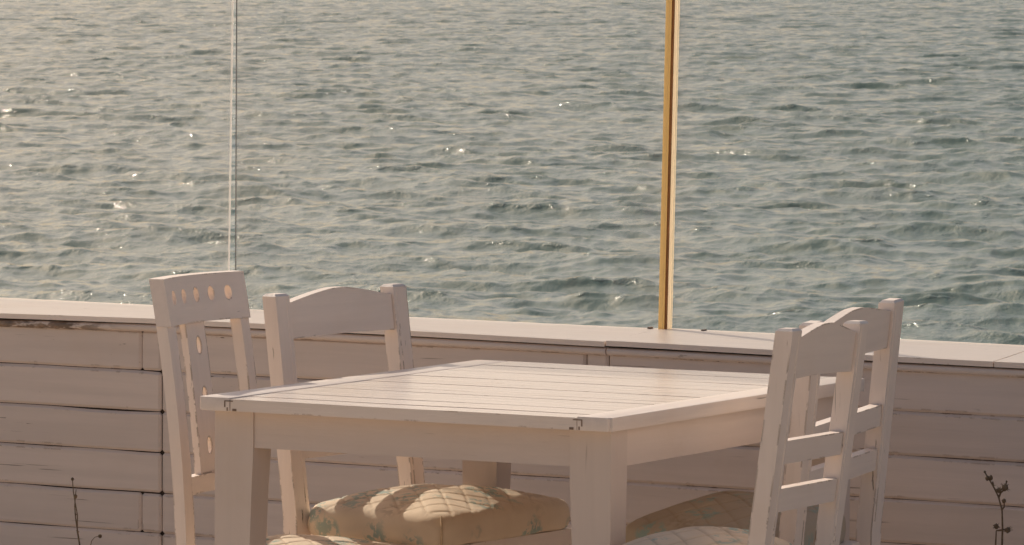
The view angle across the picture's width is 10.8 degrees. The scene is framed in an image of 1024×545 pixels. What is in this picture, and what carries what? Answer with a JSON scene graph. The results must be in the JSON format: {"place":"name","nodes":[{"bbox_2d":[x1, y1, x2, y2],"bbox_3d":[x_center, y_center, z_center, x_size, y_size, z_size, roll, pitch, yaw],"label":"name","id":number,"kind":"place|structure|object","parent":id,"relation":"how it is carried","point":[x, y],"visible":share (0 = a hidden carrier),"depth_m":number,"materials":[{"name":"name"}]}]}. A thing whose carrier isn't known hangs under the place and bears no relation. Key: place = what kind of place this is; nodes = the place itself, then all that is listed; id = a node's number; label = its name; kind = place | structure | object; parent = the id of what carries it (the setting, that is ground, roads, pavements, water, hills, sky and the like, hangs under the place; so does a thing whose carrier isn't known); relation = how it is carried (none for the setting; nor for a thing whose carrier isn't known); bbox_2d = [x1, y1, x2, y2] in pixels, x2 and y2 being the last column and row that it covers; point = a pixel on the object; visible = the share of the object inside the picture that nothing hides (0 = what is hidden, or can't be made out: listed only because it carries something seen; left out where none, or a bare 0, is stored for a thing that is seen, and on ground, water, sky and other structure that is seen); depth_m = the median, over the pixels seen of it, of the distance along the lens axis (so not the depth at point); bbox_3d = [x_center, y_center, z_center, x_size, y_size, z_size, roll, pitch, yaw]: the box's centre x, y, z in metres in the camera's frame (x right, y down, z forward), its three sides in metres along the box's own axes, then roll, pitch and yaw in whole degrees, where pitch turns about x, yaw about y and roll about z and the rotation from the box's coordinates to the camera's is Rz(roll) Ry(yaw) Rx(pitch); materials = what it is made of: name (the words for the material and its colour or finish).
{"place":"outdoors","nodes":[
{"label":"outdoors","id":0,"kind":"place"},
{"bbox_2d":[0,0,1023,344],"bbox_3d":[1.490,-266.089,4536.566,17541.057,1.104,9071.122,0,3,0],"label":"sea","id":1,"kind":"structure","parent":0,"point":[492,160],"depth_m":209.45,"materials":[{"name":"liquid"}]},
{"label":"ground","id":2,"kind":"structure","parent":0,"visible":0},
{"bbox_2d":[71,477,79,544],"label":"dry weed","id":3,"kind":"object","parent":2,"relation":"on","point":[75,497],"visible":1,"depth_m":12.22,"materials":[{"name":"brown plant"}]},
{"bbox_2d":[149,270,390,544],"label":"chair","id":4,"kind":"object","parent":2,"relation":"on","point":[189,304],"visible":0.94,"depth_m":10.83,"materials":[{"name":"paint"}]},
{"bbox_2d":[262,283,571,544],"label":"chair","id":5,"kind":"object","parent":2,"relation":"on","point":[412,508],"visible":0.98,"depth_m":11.07,"materials":[{"name":"paint"}]},
{"bbox_2d":[0,297,1023,544],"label":"wall","id":6,"kind":"structure","parent":2,"relation":"on","point":[82,397],"depth_m":12.08,"materials":[{"name":"paint"}]},
{"bbox_2d":[228,0,233,270],"bbox_3d":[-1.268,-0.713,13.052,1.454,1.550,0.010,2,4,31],"label":"post","id":7,"kind":"object","parent":6,"relation":"on","point":[230,137],"visible":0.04,"depth_m":12.71,"materials":[{"name":"white metal"}]},
{"bbox_2d":[235,0,652,328],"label":"glass panel","id":8,"kind":"object","parent":6,"relation":"on","point":[236,144],"visible":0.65,"depth_m":12.71,"materials":[{"name":"clear glass"}]},
{"bbox_2d":[658,0,679,328],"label":"post","id":9,"kind":"object","parent":6,"relation":"on","point":[669,163],"visible":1,"depth_m":12.11,"materials":[{"name":"beige metal"}]},
{"bbox_2d":[200,360,863,544],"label":"table","id":10,"kind":"object","parent":2,"relation":"on","point":[597,430],"visible":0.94,"depth_m":10.41,"materials":[{"name":"paint"}]},
{"bbox_2d":[623,320,868,544],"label":"chair","id":11,"kind":"object","parent":2,"relation":"on","point":[816,348],"visible":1,"depth_m":9.98,"materials":[{"name":"paint"}]},
{"bbox_2d":[626,298,903,544],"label":"chair","id":12,"kind":"object","parent":2,"relation":"on","point":[733,508],"visible":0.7,"depth_m":10.61,"materials":[{"name":"paint"}]},
{"bbox_2d":[984,470,1010,544],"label":"dry weed","id":13,"kind":"object","parent":2,"relation":"on","point":[999,491],"visible":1,"depth_m":11.05,"materials":[{"name":"brown plant"}]}
]}

